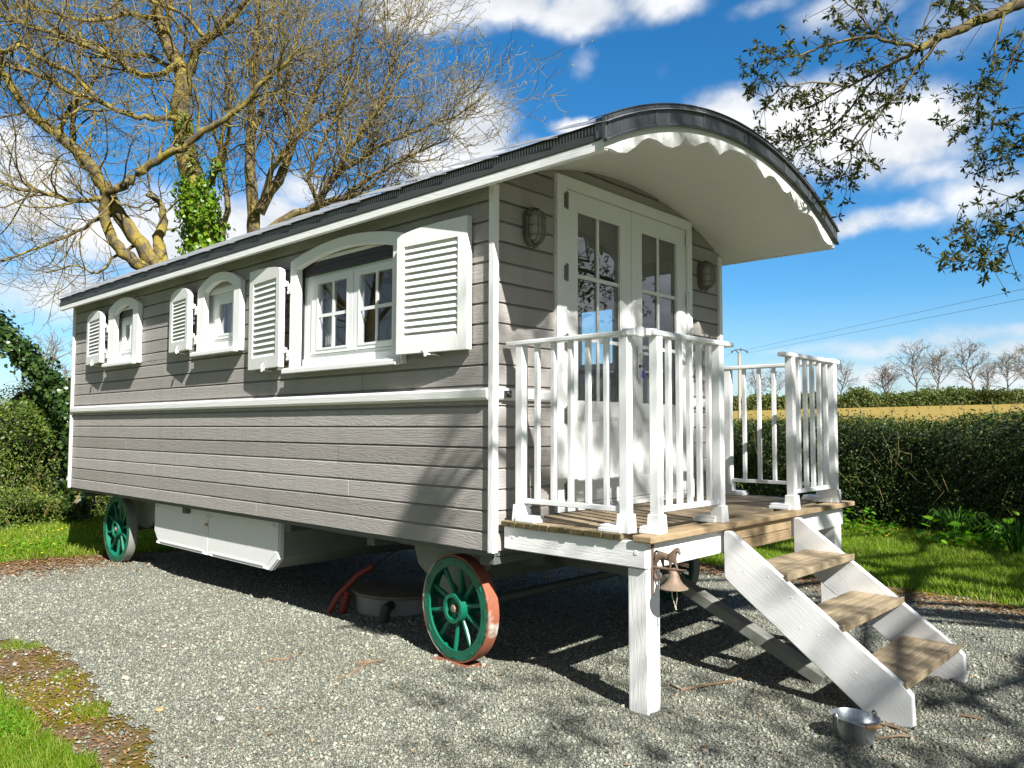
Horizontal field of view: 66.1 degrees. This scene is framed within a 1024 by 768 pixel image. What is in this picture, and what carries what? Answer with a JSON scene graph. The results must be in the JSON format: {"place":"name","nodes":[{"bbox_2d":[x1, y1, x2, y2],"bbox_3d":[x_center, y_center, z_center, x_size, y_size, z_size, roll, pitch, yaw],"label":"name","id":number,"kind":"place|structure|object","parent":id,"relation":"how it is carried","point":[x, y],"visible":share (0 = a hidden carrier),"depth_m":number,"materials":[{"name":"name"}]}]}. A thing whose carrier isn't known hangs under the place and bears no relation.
{"place":"outdoors","nodes":[
{"label":"outdoors","id":0,"kind":"place"},
{"bbox_2d":[0,466,119,531],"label":"bramble bank","id":1,"kind":"structure","parent":0,"point":[24,507],"depth_m":11.30,"materials":[{"name":"green plant"}]},
{"bbox_2d":[0,549,1023,767],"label":"gravel drive","id":2,"kind":"structure","parent":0,"point":[668,703],"depth_m":4.19,"materials":[{"name":"grey gravel"}]},
{"bbox_2d":[155,707,163,711],"bbox_3d":[-1.643,1.518,3.669,0.051,0.024,0.038,-1,-3,19],"label":"stone","id":3,"kind":"object","parent":2,"relation":"on","point":[159,709],"visible":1,"depth_m":3.66,"materials":[{"name":"beige stone"}]},
{"bbox_2d":[215,715,224,721],"bbox_3d":[-1.315,1.507,3.546,0.059,0.026,0.041,-3,-4,43],"label":"stone","id":4,"kind":"object","parent":2,"relation":"on","point":[218,718],"visible":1,"depth_m":3.53,"materials":[{"name":"white stone"}]},
{"bbox_2d":[263,653,294,665],"bbox_3d":[-1.327,1.570,4.487,0.068,0.014,0.251,-2,-4,37],"label":"stick","id":5,"kind":"object","parent":2,"relation":"on","point":[270,660],"visible":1,"depth_m":4.49,"materials":[{"name":"brown wood"}]},
{"bbox_2d":[337,658,385,679],"bbox_3d":[-0.852,1.556,4.324,0.146,0.021,0.414,-2,-4,34],"label":"stick","id":6,"kind":"object","parent":2,"relation":"on","point":[362,661],"visible":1,"depth_m":4.37,"materials":[{"name":"brown wood"}]},
{"bbox_2d":[325,543,400,613],"bbox_3d":[-1.051,1.375,5.830,0.639,0.654,0.092,1,-3,-13],"label":"cable sheath","id":7,"kind":"object","parent":2,"relation":"on","point":[344,604],"visible":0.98,"depth_m":5.78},
{"bbox_2d":[352,577,443,622],"bbox_3d":[-0.822,1.620,5.940,0.780,0.197,0.810,-3,-4,43],"label":"inspection tank","id":8,"kind":"object","parent":2,"relation":"on","point":[384,599],"visible":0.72,"depth_m":5.67,"materials":[{"name":"concrete"}]},
{"bbox_2d":[58,103,839,684],"bbox_3d":[-1.208,0.185,7.026,8.076,3.199,2.808,-3,-4,43],"label":"shepherd caravan","id":9,"kind":"object","parent":2,"relation":"on","point":[336,381],"visible":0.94,"depth_m":5.24,"materials":[{"name":"grey paint"}]},
{"bbox_2d":[102,296,143,366],"bbox_3d":[-3.827,-0.517,7.802,0.782,0.673,0.160,-3,-4,43],"label":"window","id":10,"kind":"structure","parent":9,"relation":"in","point":[120,320],"depth_m":7.87,"materials":[{"name":"white paint"}]},
{"bbox_2d":[190,272,246,356],"bbox_3d":[-2.357,-0.573,6.467,0.770,0.670,0.224,-3,-4,43],"label":"window","id":11,"kind":"structure","parent":9,"relation":"in","point":[212,339],"depth_m":6.51,"materials":[{"name":"white paint"}]},
{"bbox_2d":[281,231,406,373],"bbox_3d":[-1.094,-0.534,5.275,1.306,0.887,0.224,-3,-4,43],"label":"window","id":12,"kind":"structure","parent":9,"relation":"in","point":[315,268],"depth_m":5.31,"materials":[{"name":"white paint"}]},
{"bbox_2d":[578,302,615,370],"bbox_3d":[0.742,-0.408,6.888,0.460,0.570,0.040,-3,-4,43],"label":"window","id":13,"kind":"structure","parent":9,"relation":"in","point":[607,306],"depth_m":6.89,"materials":[{"name":"white wood"}]},
{"bbox_2d":[564,190,631,501],"bbox_3d":[0.545,-0.224,4.980,0.081,1.895,0.736,-3,-4,43],"label":"door","id":14,"kind":"structure","parent":9,"relation":"in","point":[575,203],"depth_m":4.96,"materials":[{"name":"white paint"}]},
{"bbox_2d":[640,364,645,377],"bbox_3d":[0.874,-0.085,5.249,0.032,0.094,0.033,1,-3,-7],"label":"key","id":15,"kind":"object","parent":9,"relation":"attached to","point":[643,374],"visible":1,"depth_m":5.25,"materials":[{"name":"metal"}]},
{"bbox_2d":[631,212,689,495],"bbox_3d":[1.045,-0.194,5.488,0.114,1.895,0.719,-3,-4,43],"label":"door","id":16,"kind":"structure","parent":9,"relation":"in","point":[640,225],"depth_m":5.43,"materials":[{"name":"white paint"}]},
{"bbox_2d":[433,655,488,667],"bbox_3d":[-0.301,1.613,4.557,0.370,0.016,0.110,-3,-4,42],"label":"wheel plate","id":17,"kind":"object","parent":2,"relation":"on","point":[465,665],"visible":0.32,"depth_m":4.52,"materials":[{"name":"brown metal"}]},
{"bbox_2d":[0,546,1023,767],"bbox_3d":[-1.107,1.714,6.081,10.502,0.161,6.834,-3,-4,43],"label":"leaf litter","id":18,"kind":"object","parent":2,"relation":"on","point":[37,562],"visible":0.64,"depth_m":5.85,"materials":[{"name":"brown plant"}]},
{"bbox_2d":[501,326,854,714],"bbox_3d":[1.151,0.704,4.838,0.952,1.834,2.533,-3,-4,43],"label":"porch","id":19,"kind":"object","parent":2,"relation":"on","point":[690,526],"visible":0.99,"depth_m":4.08,"materials":[{"name":"white paint"}]},
{"bbox_2d":[651,544,687,609],"bbox_3d":[0.734,0.886,3.611,0.129,0.288,0.163,1,-3,-22],"label":"door bell","id":20,"kind":"object","parent":19,"relation":"attached to","point":[673,582],"depth_m":3.59,"materials":[{"name":"brown metal"}]},
{"bbox_2d":[667,666,757,690],"bbox_3d":[1.102,1.543,4.139,0.634,0.024,0.167,2,-4,-25],"label":"stick","id":21,"kind":"object","parent":2,"relation":"on","point":[709,684],"visible":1,"depth_m":4.03,"materials":[{"name":"brown wood"}]},
{"bbox_2d":[724,517,967,727],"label":"porch stairs","id":22,"kind":"structure","parent":2,"relation":"on","point":[882,682],"depth_m":3.96,"materials":[{"name":"white paint"}]},
{"bbox_2d":[830,708,880,745],"bbox_3d":[1.466,1.455,3.343,0.219,0.120,0.179,-3,-4,43],"label":"bucket","id":23,"kind":"object","parent":2,"relation":"on","point":[856,726],"visible":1,"depth_m":3.31,"materials":[{"name":"metal"}]},
{"bbox_2d":[879,722,909,732],"bbox_3d":[1.678,1.510,3.466,0.019,0.017,0.147,3,-4,-38],"label":"stick","id":24,"kind":"object","parent":2,"relation":"on","point":[894,727],"visible":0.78,"depth_m":3.46,"materials":[{"name":"brown wood"}]},
{"bbox_2d":[875,734,914,739],"bbox_3d":[1.605,1.503,3.349,0.226,0.016,0.026,1,-3,-9],"label":"stick","id":25,"kind":"object","parent":2,"relation":"on","point":[890,736],"visible":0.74,"depth_m":3.36,"materials":[{"name":"brown wood"}]},
{"bbox_2d":[957,713,983,720],"bbox_3d":[2.093,1.519,3.594,0.105,0.018,0.017,-2,-4,37],"label":"stick","id":26,"kind":"object","parent":2,"relation":"on","point":[971,716],"visible":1,"depth_m":3.59,"materials":[{"name":"brown wood"}]},
{"bbox_2d":[0,549,1023,767],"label":"verge soil","id":27,"kind":"structure","parent":0,"point":[60,727],"depth_m":3.81,"materials":[{"name":"brown soil"}]},
{"bbox_2d":[0,643,105,725],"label":"moss","id":28,"kind":"object","parent":27,"relation":"on","point":[59,699],"visible":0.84,"depth_m":3.85,"materials":[{"name":"plant"}]},
{"bbox_2d":[0,0,1023,404],"label":"sky","id":29,"kind":"structure","parent":0,"point":[640,52],"materials":[{"name":"blue"}]},
{"bbox_2d":[0,514,1023,767],"bbox_3d":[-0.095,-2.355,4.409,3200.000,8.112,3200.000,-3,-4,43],"label":"ground","id":30,"kind":"structure","parent":0,"point":[700,562],"depth_m":7.84,"materials":[{"name":"green plant"}]},
{"bbox_2d":[0,367,70,526],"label":"wild hedge","id":31,"kind":"object","parent":30,"relation":"on","point":[28,447],"visible":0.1,"depth_m":11.83,"materials":[{"name":"green plant"}]},
{"bbox_2d":[0,310,104,523],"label":"bush","id":32,"kind":"object","parent":30,"relation":"on","point":[53,386],"visible":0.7,"depth_m":11.92,"materials":[{"name":"green plant"}]},
{"bbox_2d":[0,513,156,742],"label":"grass","id":33,"kind":"structure","parent":30,"relation":"on","point":[9,708],"depth_m":9.03,"materials":[{"name":"green plant"}]},
{"bbox_2d":[0,0,345,256],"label":"ivy clad tree","id":34,"kind":"object","parent":30,"relation":"on","point":[199,215],"visible":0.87,"depth_m":12.39,"materials":[{"name":"brown plant"}]},
{"bbox_2d":[0,0,365,337],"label":"lichen tree","id":35,"kind":"object","parent":30,"relation":"on","point":[107,200],"visible":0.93,"depth_m":11.69,"materials":[{"name":"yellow plant"}]},
{"bbox_2d":[146,0,450,238],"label":"slender tree","id":36,"kind":"object","parent":30,"relation":"on","point":[256,207],"visible":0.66,"depth_m":12.52,"materials":[{"name":"brown plant"}]},
{"bbox_2d":[240,0,592,226],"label":"spreading tree","id":37,"kind":"object","parent":30,"relation":"on","point":[381,101],"visible":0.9,"depth_m":11.39,"materials":[{"name":"brown plant"}]},
{"bbox_2d":[4,519,887,555],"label":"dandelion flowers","id":38,"kind":"object","parent":30,"relation":"on","point":[150,541],"visible":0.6,"depth_m":9.57,"materials":[{"name":"yellow plant"}]},
{"bbox_2d":[741,369,766,393],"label":"tree","id":39,"kind":"object","parent":30,"relation":"on","point":[750,377],"visible":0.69,"depth_m":175.09,"materials":[{"name":"plant"}]},
{"bbox_2d":[836,358,860,394],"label":"tree","id":40,"kind":"object","parent":30,"relation":"on","point":[846,374],"visible":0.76,"depth_m":170.91,"materials":[{"name":"brown plant"}]},
{"bbox_2d":[841,507,889,531],"bbox_3d":[4.470,1.716,10.071,0.731,0.336,0.431,-2,-4,35],"label":"leafy weed","id":41,"kind":"object","parent":30,"relation":"on","point":[856,524],"visible":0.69,"depth_m":10.08,"materials":[{"name":"green plant"}]},
{"bbox_2d":[724,384,1023,539],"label":"clipped hedge","id":42,"kind":"object","parent":30,"relation":"on","point":[911,471],"visible":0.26,"depth_m":10.00,"materials":[{"name":"green plant"}]},
{"bbox_2d":[735,0,1023,296],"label":"oak tree","id":43,"kind":"object","parent":30,"relation":"on","point":[1001,12],"visible":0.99,"depth_m":5.01,"materials":[{"name":"green plant"}]},
{"bbox_2d":[864,362,901,392],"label":"tree","id":44,"kind":"object","parent":30,"relation":"on","point":[881,380],"visible":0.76,"depth_m":169.21,"materials":[{"name":"plant"}]},
{"bbox_2d":[850,507,924,537],"bbox_3d":[4.489,1.688,9.549,0.875,0.343,0.412,-3,-4,43],"label":"leafy weed","id":45,"kind":"object","parent":30,"relation":"on","point":[890,525],"visible":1,"depth_m":9.55,"materials":[{"name":"green plant"}]},
{"bbox_2d":[916,516,968,544],"bbox_3d":[4.855,1.657,8.840,0.346,0.327,0.561,3,-4,-37],"label":"leafy weed","id":46,"kind":"object","parent":30,"relation":"on","point":[942,534],"visible":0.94,"depth_m":8.87,"materials":[{"name":"green plant"}]},
{"bbox_2d":[917,506,999,542],"bbox_3d":[5.096,1.633,9.083,0.879,0.434,0.827,-3,-4,43],"label":"grass tuft","id":47,"kind":"object","parent":30,"relation":"on","point":[967,521],"visible":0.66,"depth_m":9.01,"materials":[{"name":"green plant"}]},
{"bbox_2d":[934,510,1008,550],"bbox_3d":[5.032,1.604,8.536,0.371,0.442,0.837,2,-4,-33],"label":"leafy weed","id":48,"kind":"object","parent":30,"relation":"on","point":[978,539],"visible":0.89,"depth_m":8.53,"materials":[{"name":"green plant"}]},
{"bbox_2d":[962,511,1018,545],"bbox_3d":[5.529,1.632,8.760,0.915,0.450,0.514,-3,-4,43],"label":"leafy weed","id":49,"kind":"object","parent":30,"relation":"on","point":[1011,519],"visible":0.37,"depth_m":8.78,"materials":[{"name":"green plant"}]},
{"bbox_2d":[976,517,1023,554],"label":"grass tuft","id":50,"kind":"object","parent":30,"relation":"on","point":[1015,539],"visible":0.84,"depth_m":8.15,"materials":[{"name":"green plant"}]},
{"bbox_2d":[733,403,1023,425],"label":"field","id":51,"kind":"structure","parent":0,"point":[936,411],"depth_m":124.49,"materials":[{"name":"yellow plant"}]},
{"bbox_2d":[11,329,71,386],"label":"tree","id":52,"kind":"object","parent":51,"relation":"on","point":[52,351],"visible":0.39,"depth_m":62.16,"materials":[{"name":"brown plant"}]},
{"bbox_2d":[731,348,747,421],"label":"electricity pole","id":53,"kind":"object","parent":51,"relation":"on","point":[739,387],"visible":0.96,"depth_m":74.86,"materials":[{"name":"wood"}]},
{"bbox_2d":[742,289,1021,350],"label":"overhead wire","id":54,"kind":"object","parent":53,"relation":"attached to","point":[903,315],"visible":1,"depth_m":46.73,"materials":[{"name":"black metal"}]},
{"bbox_2d":[750,299,1021,352],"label":"overhead wire","id":55,"kind":"object","parent":53,"relation":"attached to","point":[904,322],"visible":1,"depth_m":46.92,"materials":[{"name":"black metal"}]},
{"bbox_2d":[761,370,784,394],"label":"tree","id":56,"kind":"object","parent":51,"relation":"on","point":[778,381],"visible":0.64,"depth_m":170.18,"materials":[{"name":"plant"}]},
{"bbox_2d":[733,385,1023,410],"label":"treeline","id":57,"kind":"object","parent":51,"relation":"on","point":[934,397],"visible":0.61,"depth_m":159.74,"materials":[{"name":"green plant"}]},
{"bbox_2d":[873,365,899,392],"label":"tree","id":58,"kind":"object","parent":51,"relation":"on","point":[888,377],"visible":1,"depth_m":167.06,"materials":[{"name":"plant"}]},
{"bbox_2d":[886,339,942,390],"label":"tree","id":59,"kind":"object","parent":51,"relation":"on","point":[913,365],"visible":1,"depth_m":165.27,"materials":[{"name":"brown plant"}]},
{"bbox_2d":[914,345,964,389],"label":"tree","id":60,"kind":"object","parent":51,"relation":"on","point":[941,365],"visible":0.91,"depth_m":165.45,"materials":[{"name":"plant"}]},
{"bbox_2d":[943,337,995,389],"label":"tree","id":61,"kind":"object","parent":51,"relation":"on","point":[969,348],"visible":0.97,"depth_m":165.06,"materials":[{"name":"plant"}]},
{"bbox_2d":[977,361,1001,388],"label":"tree","id":62,"kind":"object","parent":51,"relation":"on","point":[987,378],"visible":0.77,"depth_m":168.04,"materials":[{"name":"brown plant"}]},
{"bbox_2d":[979,349,1023,402],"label":"tree","id":63,"kind":"object","parent":51,"relation":"on","point":[1001,367],"visible":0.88,"depth_m":161.85,"materials":[{"name":"brown plant"}]},
{"bbox_2d":[1002,343,1023,378],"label":"tree","id":64,"kind":"object","parent":51,"relation":"on","point":[1021,350],"visible":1,"depth_m":153.38,"materials":[{"name":"brown plant"}]}
]}

